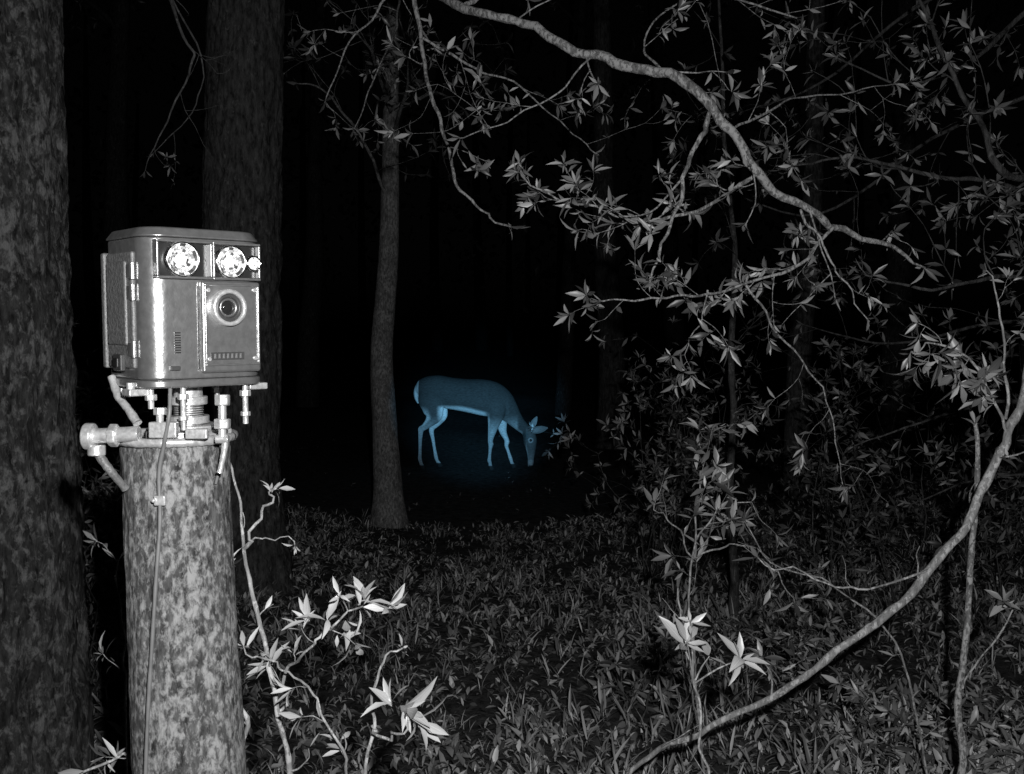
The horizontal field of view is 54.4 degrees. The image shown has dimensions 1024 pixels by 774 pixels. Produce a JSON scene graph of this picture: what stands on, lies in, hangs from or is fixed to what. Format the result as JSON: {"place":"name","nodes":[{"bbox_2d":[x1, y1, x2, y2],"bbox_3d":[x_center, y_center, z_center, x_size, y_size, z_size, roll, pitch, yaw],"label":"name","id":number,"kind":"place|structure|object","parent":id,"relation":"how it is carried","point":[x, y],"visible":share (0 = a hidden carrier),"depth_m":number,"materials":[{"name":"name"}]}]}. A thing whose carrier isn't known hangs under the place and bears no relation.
{"place":"outdoors","nodes":[
{"label":"outdoors","id":0,"kind":"place"},
{"bbox_2d":[153,275,212,279],"bbox_3d":[-0.449,-0.149,1.361,0.080,0.003,0.015,-3,5,-42],"label":"lamp frame","id":1,"kind":"object","parent":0,"point":[180,277],"visible":1,"depth_m":1.35,"materials":[{"name":"grey metal"}]},
{"bbox_2d":[212,242,259,246],"bbox_3d":[-0.392,-0.202,1.409,0.072,0.003,0.014,-3,5,-42],"label":"lamp frame","id":2,"kind":"object","parent":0,"point":[237,244],"visible":1,"depth_m":1.41,"materials":[{"name":"grey metal"}]},
{"bbox_2d":[63,0,1023,326],"label":"sky","id":3,"kind":"structure","parent":0,"point":[412,309],"materials":[{"name":"black"}]},
{"bbox_2d":[72,327,1023,773],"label":"ground","id":4,"kind":"structure","parent":0,"point":[336,465],"depth_m":8.15,"materials":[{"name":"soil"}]},
{"bbox_2d":[0,0,95,773],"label":"forest tree","id":5,"kind":"object","parent":4,"relation":"on","point":[46,714],"visible":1,"depth_m":2.65,"materials":[{"name":"black plant"}]},
{"bbox_2d":[140,0,241,186],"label":"hanging branch","id":6,"kind":"object","parent":5,"relation":"attached to","point":[174,7],"visible":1,"depth_m":3.41,"materials":[{"name":"grey plant"}]},
{"bbox_2d":[59,526,131,773],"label":"broadleaf seedling","id":7,"kind":"object","parent":4,"relation":"on","point":[119,754],"visible":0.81,"depth_m":1.79,"materials":[{"name":"grey plant"}]},
{"bbox_2d":[73,318,241,701],"bbox_3d":[-1.851,0.473,4.147,1.140,1.548,1.732,-2,5,-33],"label":"undergrowth bush","id":8,"kind":"object","parent":4,"relation":"on","point":[104,490],"visible":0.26,"depth_m":3.88,"materials":[{"name":"black plant"}]},
{"bbox_2d":[119,437,246,773],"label":"log post","id":9,"kind":"object","parent":4,"relation":"on","point":[196,722],"visible":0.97,"depth_m":1.39,"materials":[{"name":"grey wood"}]},
{"bbox_2d":[80,375,238,491],"bbox_3d":[-0.488,0.061,1.444,0.200,0.161,0.186,0,4,0],"label":"mounting clamp","id":10,"kind":"object","parent":9,"relation":"attached to","point":[93,436],"visible":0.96,"depth_m":1.36,"materials":[{"name":"metal"}]},
{"bbox_2d":[148,389,153,408],"bbox_3d":[-0.497,0.016,1.370,0.008,0.029,0.008,-3,5,-42],"label":"stud","id":11,"kind":"object","parent":10,"relation":"attached to","point":[150,403],"visible":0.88,"depth_m":1.37,"materials":[{"name":"metal"}]},
{"bbox_2d":[145,394,156,400],"bbox_3d":[-0.497,0.014,1.370,0.014,0.009,0.016,-3,5,-42],"label":"nut","id":12,"kind":"object","parent":11,"relation":"on","point":[150,397],"visible":1,"depth_m":1.36,"materials":[{"name":"metal"}]},
{"bbox_2d":[180,388,186,430],"bbox_3d":[-0.457,0.030,1.385,0.008,0.060,0.008,-3,5,-42],"label":"stud","id":13,"kind":"object","parent":10,"relation":"attached to","point":[183,410],"visible":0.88,"depth_m":1.38,"materials":[{"name":"metal"}]},
{"bbox_2d":[177,393,188,399],"bbox_3d":[-0.457,0.013,1.384,0.014,0.009,0.016,-3,5,-42],"label":"nut","id":14,"kind":"object","parent":13,"relation":"on","point":[182,396],"visible":1,"depth_m":1.38,"materials":[{"name":"metal"}]},
{"bbox_2d":[178,416,188,420],"bbox_3d":[-0.457,0.043,1.386,0.013,0.007,0.014,-3,5,-42],"label":"nut","id":15,"kind":"object","parent":13,"relation":"attached to","point":[183,418],"visible":1,"depth_m":1.38,"materials":[{"name":"metal"}]},
{"bbox_2d":[143,388,221,773],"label":"power cable","id":16,"kind":"object","parent":9,"relation":"attached to","point":[159,499],"visible":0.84,"depth_m":1.36,"materials":[{"name":"rubber"}]},
{"bbox_2d":[146,428,231,438],"bbox_3d":[-0.472,0.066,1.455,0.127,0.012,0.127,-3,5,-42],"label":"mount flange","id":17,"kind":"object","parent":9,"relation":"on","point":[211,432],"visible":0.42,"depth_m":1.41,"materials":[{"name":"metal"}]},
{"bbox_2d":[173,387,202,424],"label":"mount column","id":18,"kind":"structure","parent":17,"relation":"on","point":[194,391],"depth_m":1.44,"materials":[{"name":"metal"}]},
{"bbox_2d":[115,375,259,388],"bbox_3d":[-0.472,-0.010,1.450,0.182,0.011,0.142,-3,5,-42],"label":"base tray","id":19,"kind":"object","parent":18,"relation":"on","point":[182,383],"visible":0.62,"depth_m":1.39,"materials":[{"name":"metal"}]},
{"bbox_2d":[122,388,147,396],"bbox_3d":[-0.516,0.007,1.372,0.034,0.010,0.029,-3,5,-42],"label":"lug","id":20,"kind":"object","parent":19,"relation":"attached to","point":[134,392],"visible":0.86,"depth_m":1.36,"materials":[{"name":"metal"}]},
{"bbox_2d":[126,382,134,396],"bbox_3d":[-0.523,0.004,1.365,0.010,0.019,0.011,-3,5,-42],"label":"lug bolt","id":21,"kind":"object","parent":20,"relation":"on","point":[129,385],"visible":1,"depth_m":1.36,"materials":[{"name":"metal"}]},
{"bbox_2d":[108,236,257,379],"bbox_3d":[-0.472,-0.113,1.443,0.176,0.194,0.136,-3,5,-42],"label":"housing","id":22,"kind":"object","parent":19,"relation":"on","point":[165,309],"visible":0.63,"depth_m":1.36,"materials":[{"name":"metal"}]},
{"bbox_2d":[101,253,110,367],"bbox_3d":[-0.579,-0.111,1.444,0.029,0.165,0.012,-3,5,-42],"label":"spine","id":23,"kind":"object","parent":22,"relation":"attached to","point":[104,313],"visible":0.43,"depth_m":1.43},
{"bbox_2d":[106,251,135,368],"bbox_3d":[-0.546,-0.107,1.392,0.006,0.160,0.092,-3,5,-42],"label":"side panel","id":24,"kind":"object","parent":22,"relation":"attached to","point":[130,361],"visible":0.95,"depth_m":1.37,"materials":[{"name":"grey metal"}]},
{"bbox_2d":[106,261,127,344],"bbox_3d":[-0.552,-0.117,1.394,0.006,0.116,0.068,-3,5,-42],"label":"side panel door","id":25,"kind":"structure","parent":24,"relation":"attached to","point":[116,303],"depth_m":1.39,"materials":[{"name":"grey metal"}]},
{"bbox_2d":[113,354,125,370],"bbox_3d":[-0.549,-0.034,1.391,0.008,0.023,0.029,-3,5,-42],"label":"side port","id":26,"kind":"object","parent":24,"relation":"attached to","point":[121,359],"visible":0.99,"depth_m":1.38,"materials":[{"name":"plastic"}]},
{"bbox_2d":[112,358,118,367],"bbox_3d":[-0.553,-0.034,1.388,0.004,0.014,0.018,-3,5,-41],"label":"side port plug","id":27,"kind":"object","parent":26,"relation":"in","point":[115,362],"visible":1,"depth_m":1.38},
{"bbox_2d":[126,285,129,298],"bbox_3d":[-0.520,-0.129,1.359,0.008,0.019,0.014,-3,5,-42],"label":"latch","id":28,"kind":"object","parent":24,"relation":"attached to","point":[128,290],"visible":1,"depth_m":1.35,"materials":[{"name":"metal"}]},
{"bbox_2d":[126,264,129,277],"bbox_3d":[-0.520,-0.158,1.357,0.008,0.019,0.014,-3,5,-42],"label":"latch","id":29,"kind":"object","parent":24,"relation":"attached to","point":[127,270],"visible":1,"depth_m":1.35,"materials":[{"name":"metal"}]},
{"bbox_2d":[128,342,130,355],"bbox_3d":[-0.520,-0.052,1.364,0.008,0.019,0.014,-3,5,-42],"label":"leaf","id":30,"kind":"object","parent":24,"relation":"attached to","point":[129,348],"visible":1,"depth_m":1.36,"materials":[{"name":"metal"}]},
{"bbox_2d":[129,262,134,278],"bbox_3d":[-0.515,-0.158,1.350,0.007,0.023,0.007,-3,5,-42],"label":"hinge","id":31,"kind":"object","parent":22,"relation":"attached to","point":[131,270],"visible":1,"depth_m":1.35,"materials":[{"name":"metal"}]},
{"bbox_2d":[130,283,134,300],"bbox_3d":[-0.515,-0.129,1.352,0.007,0.023,0.007,-3,5,-42],"label":"hinge","id":32,"kind":"object","parent":22,"relation":"attached to","point":[132,291],"visible":1,"depth_m":1.35,"materials":[{"name":"metal"}]},
{"bbox_2d":[131,341,136,357],"bbox_3d":[-0.515,-0.051,1.357,0.007,0.023,0.007,-3,5,-42],"label":"hinge","id":33,"kind":"object","parent":22,"relation":"attached to","point":[133,349],"visible":1,"depth_m":1.35,"materials":[{"name":"metal"}]},
{"bbox_2d":[170,366,180,370],"bbox_3d":[-0.461,-0.026,1.364,0.014,0.006,0.006,-3,5,-42],"label":"status tab","id":34,"kind":"object","parent":22,"relation":"attached to","point":[173,368],"visible":1,"depth_m":1.36,"materials":[{"name":"rubber"}]},
{"bbox_2d":[106,226,256,242],"bbox_3d":[-0.472,-0.216,1.436,0.182,0.014,0.142,-3,5,-42],"label":"rain hood","id":35,"kind":"object","parent":22,"relation":"on","point":[158,231],"visible":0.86,"depth_m":1.38,"materials":[{"name":"metal"}]},
{"bbox_2d":[197,286,199,369],"bbox_3d":[-0.436,-0.082,1.385,0.002,0.116,0.002,-3,5,-42],"label":"front recess line","id":36,"kind":"object","parent":22,"relation":"attached to","point":[198,329],"visible":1,"depth_m":1.38,"materials":[{"name":"black plastic"}]},
{"bbox_2d":[159,242,254,277],"bbox_3d":[-0.426,-0.176,1.387,0.146,0.046,0.003,-3,5,-42],"label":"lamp panel","id":37,"kind":"object","parent":22,"relation":"attached to","point":[202,251],"visible":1,"depth_m":1.38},
{"bbox_2d":[152,241,158,275],"bbox_3d":[-0.477,-0.172,1.334,0.004,0.046,0.015,-3,5,-42],"label":"lamp frame","id":38,"kind":"object","parent":37,"relation":"attached to","point":[155,248],"visible":1,"depth_m":1.33,"materials":[{"name":"metal"}]},
{"bbox_2d":[162,242,199,276],"bbox_3d":[-0.450,-0.174,1.357,0.050,0.050,0.013,-3,5,-42],"label":"flash lamp rim","id":39,"kind":"object","parent":37,"relation":"on","point":[169,270],"visible":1,"depth_m":1.35,"materials":[{"name":"silver metal"}]},
{"bbox_2d":[168,243,197,274],"bbox_3d":[-0.451,-0.174,1.357,0.043,0.043,0.012,-3,5,-42],"label":"flash lamp reflector","id":40,"kind":"object","parent":39,"relation":"in","point":[182,268],"visible":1,"depth_m":1.36,"materials":[{"name":"silver metal"}]},
{"bbox_2d":[175,254,185,264],"bbox_3d":[-0.452,-0.174,1.359,0.014,0.014,0.006,-3,5,-42],"label":"flash lamp led","id":41,"kind":"object","parent":40,"relation":"in","point":[180,259],"visible":1,"depth_m":1.36},
{"bbox_2d":[152,238,211,243],"bbox_3d":[-0.449,-0.198,1.358,0.080,0.003,0.015,-3,5,-42],"label":"lamp frame","id":42,"kind":"object","parent":37,"relation":"attached to","point":[188,241],"visible":1,"depth_m":1.35,"materials":[{"name":"grey metal"}]},
{"bbox_2d":[207,244,212,276],"bbox_3d":[-0.421,-0.176,1.385,0.003,0.046,0.015,-3,5,-42],"label":"lamp frame","id":43,"kind":"object","parent":37,"relation":"attached to","point":[209,261],"visible":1,"depth_m":1.38,"materials":[{"name":"metal"}]},
{"bbox_2d":[215,245,246,277],"bbox_3d":[-0.398,-0.176,1.404,0.048,0.048,0.013,-3,5,-42],"label":"flash lamp rim","id":44,"kind":"object","parent":37,"relation":"on","point":[217,268],"visible":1,"depth_m":1.40,"materials":[{"name":"silver metal"}]},
{"bbox_2d":[218,247,244,276],"bbox_3d":[-0.398,-0.176,1.405,0.041,0.041,0.012,-3,5,-42],"label":"flash lamp reflector","id":45,"kind":"object","parent":44,"relation":"in","point":[229,251],"visible":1,"depth_m":1.41,"materials":[{"name":"silver metal"}]},
{"bbox_2d":[224,257,233,266],"bbox_3d":[-0.400,-0.176,1.406,0.013,0.013,0.006,-3,5,-42],"label":"flash lamp led","id":46,"kind":"object","parent":45,"relation":"in","point":[229,262],"visible":1,"depth_m":1.40},
{"bbox_2d":[199,281,260,372],"bbox_3d":[-0.400,-0.085,1.413,0.089,0.128,0.010,-3,5,-42],"label":"front panel","id":47,"kind":"object","parent":22,"relation":"attached to","point":[241,336],"visible":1,"depth_m":1.41,"materials":[{"name":"metal"}]},
{"bbox_2d":[204,286,207,363],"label":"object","id":48,"kind":"object","parent":47,"relation":"attached to","point":[205,302],"visible":1,"depth_m":1.38,"materials":[{"name":"metal"}]},
{"bbox_2d":[211,352,243,359],"bbox_3d":[-0.402,-0.044,1.407,0.050,0.011,0.003,-3,5,-41],"label":"label plate","id":49,"kind":"object","parent":47,"relation":"attached to","point":[222,353],"visible":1,"depth_m":1.41,"materials":[{"name":"metal"}]},
{"bbox_2d":[209,289,246,325],"bbox_3d":[-0.398,-0.112,1.398,0.051,0.052,0.014,-3,5,-42],"label":"lens barrel","id":50,"kind":"object","parent":47,"relation":"attached to","point":[215,315],"visible":1,"depth_m":1.39,"materials":[{"name":"silver metal"}]},
{"bbox_2d":[217,294,241,321],"bbox_3d":[-0.399,-0.112,1.399,0.039,0.039,0.010,-3,5,-42],"label":"lens ring","id":51,"kind":"object","parent":50,"relation":"attached to","point":[236,299],"visible":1,"depth_m":1.40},
{"bbox_2d":[220,298,236,317],"bbox_3d":[-0.400,-0.112,1.401,0.028,0.028,0.007,-3,5,-42],"label":"lens inner ring","id":52,"kind":"object","parent":51,"relation":"in","point":[233,313],"visible":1,"depth_m":1.40,"materials":[{"name":"grey metal"}]},
{"bbox_2d":[222,301,233,314],"bbox_3d":[-0.401,-0.112,1.402,0.020,0.020,0.009,-3,5,-42],"label":"lens glass","id":53,"kind":"object","parent":52,"relation":"in","point":[227,307],"visible":1,"depth_m":1.40,"materials":[{"name":"black glass"}]},
{"bbox_2d":[204,284,258,286],"bbox_3d":[-0.395,-0.143,1.405,0.082,0.003,0.004,-3,5,-41],"label":"front panel rim top","id":54,"kind":"object","parent":47,"relation":"attached to","point":[238,285],"visible":1,"depth_m":1.40,"materials":[{"name":"metal"}]},
{"bbox_2d":[206,362,259,365],"bbox_3d":[-0.395,-0.032,1.413,0.082,0.003,0.004,-3,5,-41],"label":"front panel rim bottom","id":55,"kind":"object","parent":47,"relation":"attached to","point":[227,364],"visible":1,"depth_m":1.41,"materials":[{"name":"metal"}]},
{"bbox_2d":[212,277,260,280],"bbox_3d":[-0.392,-0.153,1.412,0.072,0.003,0.014,-3,5,-42],"label":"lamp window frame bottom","id":56,"kind":"object","parent":47,"relation":"on","point":[237,279],"visible":1,"depth_m":1.41,"materials":[{"name":"grey metal"}]},
{"bbox_2d":[212,244,215,276],"bbox_3d":[-0.418,-0.176,1.387,0.004,0.046,0.015,-3,5,-41],"label":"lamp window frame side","id":57,"kind":"object","parent":56,"relation":"attached to","point":[214,269],"visible":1,"depth_m":1.38,"materials":[{"name":"metal"}]},
{"bbox_2d":[246,255,260,271],"bbox_3d":[-0.372,-0.177,1.427,0.023,0.023,0.013,-3,5,-42],"label":"flash lamp rim","id":58,"kind":"object","parent":56,"relation":"in","point":[248,269],"visible":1,"depth_m":1.42,"materials":[{"name":"silver metal"}]},
{"bbox_2d":[249,258,257,269],"bbox_3d":[-0.373,-0.177,1.427,0.017,0.017,0.012,-3,5,-42],"label":"flash lamp reflector","id":59,"kind":"object","parent":58,"relation":"in","point":[253,260],"visible":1,"depth_m":1.43,"materials":[{"name":"silver metal"}]},
{"bbox_2d":[254,247,260,278],"bbox_3d":[-0.367,-0.179,1.433,0.004,0.046,0.014,-3,5,-42],"label":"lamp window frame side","id":60,"kind":"object","parent":56,"relation":"attached to","point":[257,254],"visible":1,"depth_m":1.43,"materials":[{"name":"metal"}]},
{"bbox_2d":[257,287,259,361],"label":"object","id":61,"kind":"object","parent":47,"relation":"attached to","point":[258,329],"visible":1,"depth_m":1.44,"materials":[{"name":"metal"}]},
{"bbox_2d":[248,382,267,389],"bbox_3d":[-0.379,-0.002,1.475,0.029,0.010,0.019,-3,5,-42],"label":"lug","id":62,"kind":"object","parent":19,"relation":"attached to","point":[262,385],"visible":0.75,"depth_m":1.47,"materials":[{"name":"metal"}]},
{"bbox_2d":[242,385,248,423],"bbox_3d":[-0.390,0.025,1.454,0.008,0.058,0.008,-3,5,-42],"label":"stud","id":63,"kind":"object","parent":62,"relation":"attached to","point":[245,406],"visible":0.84,"depth_m":1.45,"materials":[{"name":"metal"}]},
{"bbox_2d":[240,390,250,395],"bbox_3d":[-0.389,0.009,1.453,0.014,0.009,0.016,-3,5,-42],"label":"nut","id":64,"kind":"object","parent":63,"relation":"attached to","point":[245,392],"visible":1,"depth_m":1.45,"materials":[{"name":"metal"}]},
{"bbox_2d":[241,411,250,415],"bbox_3d":[-0.390,0.039,1.455,0.013,0.007,0.014,-3,5,-42],"label":"nut","id":65,"kind":"object","parent":63,"relation":"attached to","point":[245,413],"visible":1,"depth_m":1.45,"materials":[{"name":"metal"}]},
{"bbox_2d":[173,407,203,409],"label":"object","id":66,"kind":"object","parent":18,"relation":"attached to","point":[188,409],"depth_m":1.44,"materials":[{"name":"metal"}]},
{"bbox_2d":[170,414,209,424],"bbox_3d":[-0.472,0.047,1.453,0.058,0.011,0.058,-3,5,-42],"label":"mount collar","id":67,"kind":"object","parent":17,"relation":"on","point":[203,419],"visible":0.58,"depth_m":1.43,"materials":[{"name":"metal"}]},
{"bbox_2d":[172,395,207,405],"bbox_3d":[-0.472,0.019,1.452,0.054,0.012,0.054,-3,5,-42],"label":"mount collar","id":68,"kind":"object","parent":67,"relation":"on","point":[202,400],"visible":0.57,"depth_m":1.43,"materials":[{"name":"metal"}]},
{"bbox_2d":[179,421,213,430],"bbox_3d":[-0.472,0.057,1.454,0.087,0.006,0.087,-3,5,-42],"label":"mount flange cap","id":69,"kind":"object","parent":17,"relation":"on","point":[209,425],"visible":0.2,"depth_m":1.43,"materials":[{"name":"silver metal"}]},
{"bbox_2d":[211,421,447,773],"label":"broadleaf sapling","id":70,"kind":"object","parent":4,"relation":"on","point":[430,730],"visible":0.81,"depth_m":1.57,"materials":[{"name":"grey plant"}]},
{"bbox_2d":[283,0,517,528],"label":"young tree","id":71,"kind":"object","parent":4,"relation":"on","point":[388,502],"visible":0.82,"depth_m":7.37,"materials":[{"name":"grey plant"}]},
{"bbox_2d":[414,375,547,470],"bbox_3d":[-0.312,0.359,9.999,1.356,0.950,0.313,0,4,4],"label":"white tailed deer","id":72,"kind":"object","parent":4,"relation":"on","point":[436,397],"visible":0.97,"depth_m":9.89},
{"bbox_2d":[64,0,1023,366],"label":"distant forest","id":73,"kind":"object","parent":4,"relation":"on","point":[656,336],"visible":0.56,"depth_m":36.44,"materials":[{"name":"black plant"}]},
{"bbox_2d":[82,462,1023,773],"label":"ground cover foliage","id":74,"kind":"object","parent":4,"relation":"on","point":[1012,754],"visible":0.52,"depth_m":4.58,"materials":[{"name":"grey plant"}]},
{"bbox_2d":[84,494,1023,773],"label":"grass tuft patch","id":75,"kind":"object","parent":4,"relation":"on","point":[690,708],"visible":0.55,"depth_m":4.24,"materials":[{"name":"grey plant"}]},
{"bbox_2d":[201,0,943,604],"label":"hardwood tree","id":76,"kind":"object","parent":4,"relation":"on","point":[243,146],"visible":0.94,"depth_m":5.32,"materials":[{"name":"grey plant"}]},
{"bbox_2d":[518,0,643,414],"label":"forest tree","id":77,"kind":"object","parent":4,"relation":"on","point":[563,399],"visible":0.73,"depth_m":16.37,"materials":[{"name":"black plant"}]},
{"bbox_2d":[548,0,624,449],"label":"forest tree","id":78,"kind":"object","parent":4,"relation":"on","point":[611,329],"visible":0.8,"depth_m":11.19,"materials":[{"name":"black plant"}]},
{"bbox_2d":[587,646,684,730],"bbox_3d":[0.463,1.105,3.702,0.356,0.281,0.321,0,4,0],"label":"ground seedling","id":79,"kind":"object","parent":4,"relation":"on","point":[612,665],"visible":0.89,"depth_m":3.70,"materials":[{"name":"grey plant"}]},
{"bbox_2d":[527,316,772,575],"bbox_3d":[0.876,0.360,6.095,1.563,1.596,1.298,0,4,0],"label":"undergrowth bush","id":80,"kind":"object","parent":4,"relation":"on","point":[674,506],"visible":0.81,"depth_m":6.06,"materials":[{"name":"grey plant"}]},
{"bbox_2d":[612,0,751,388],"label":"forest tree","id":81,"kind":"object","parent":4,"relation":"on","point":[670,254],"visible":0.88,"depth_m":21.38,"materials":[{"name":"black plant"}]},
{"bbox_2d":[659,588,769,773],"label":"leafy shrub","id":82,"kind":"object","parent":4,"relation":"on","point":[686,632],"visible":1,"depth_m":2.03,"materials":[{"name":"grey plant"}]},
{"bbox_2d":[674,0,800,625],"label":"slender sapling","id":83,"kind":"object","parent":4,"relation":"on","point":[734,570],"visible":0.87,"depth_m":4.99,"materials":[{"name":"grey plant"}]},
{"bbox_2d":[783,0,824,498],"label":"forest tree","id":84,"kind":"object","parent":4,"relation":"on","point":[796,421],"visible":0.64,"depth_m":8.29,"materials":[{"name":"black plant"}]},
{"bbox_2d":[643,411,972,773],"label":"leafy shrub","id":85,"kind":"object","parent":4,"relation":"on","point":[720,476],"visible":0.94,"depth_m":2.98,"materials":[{"name":"grey plant"}]},
{"bbox_2d":[625,264,1023,773],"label":"bent sapling","id":86,"kind":"object","parent":4,"relation":"on","point":[979,386],"visible":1,"depth_m":2.44,"materials":[{"name":"grey plant"}]},
{"bbox_2d":[663,0,1023,511],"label":"understory tree","id":87,"kind":"object","parent":4,"relation":"on","point":[1007,189],"visible":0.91,"depth_m":3.59,"materials":[{"name":"grey plant"}]},
{"bbox_2d":[727,302,1023,637],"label":"undergrowth bush","id":88,"kind":"object","parent":4,"relation":"on","point":[822,462],"visible":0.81,"depth_m":4.90,"materials":[{"name":"grey plant"}]},
{"bbox_2d":[754,561,1023,773],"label":"undergrowth bush","id":89,"kind":"object","parent":4,"relation":"on","point":[974,722],"visible":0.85,"depth_m":3.32,"materials":[{"name":"grey plant"}]},
{"bbox_2d":[875,0,915,436],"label":"forest tree","id":90,"kind":"object","parent":4,"relation":"on","point":[899,268],"visible":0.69,"depth_m":12.76,"materials":[{"name":"black plant"}]},
{"bbox_2d":[951,407,1023,773],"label":"understory sapling","id":91,"kind":"object","parent":4,"relation":"on","point":[960,685],"visible":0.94,"depth_m":2.59,"materials":[{"name":"grey plant"}]},
{"bbox_2d":[1014,294,1023,484],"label":"forest tree","id":92,"kind":"object","parent":4,"relation":"on","point":[1019,447],"visible":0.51,"depth_m":9.04,"materials":[{"name":"black plant"}]},
{"label":"stud","id":93,"kind":"object","parent":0,"visible":0},
{"bbox_2d":[212,386,221,391],"bbox_3d":[-0.454,0.004,1.532,0.014,0.009,0.016,-3,5,-42],"label":"nut","id":94,"kind":"object","parent":93,"relation":"on","point":[216,389],"visible":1,"depth_m":1.53,"materials":[{"name":"metal"}]}
]}

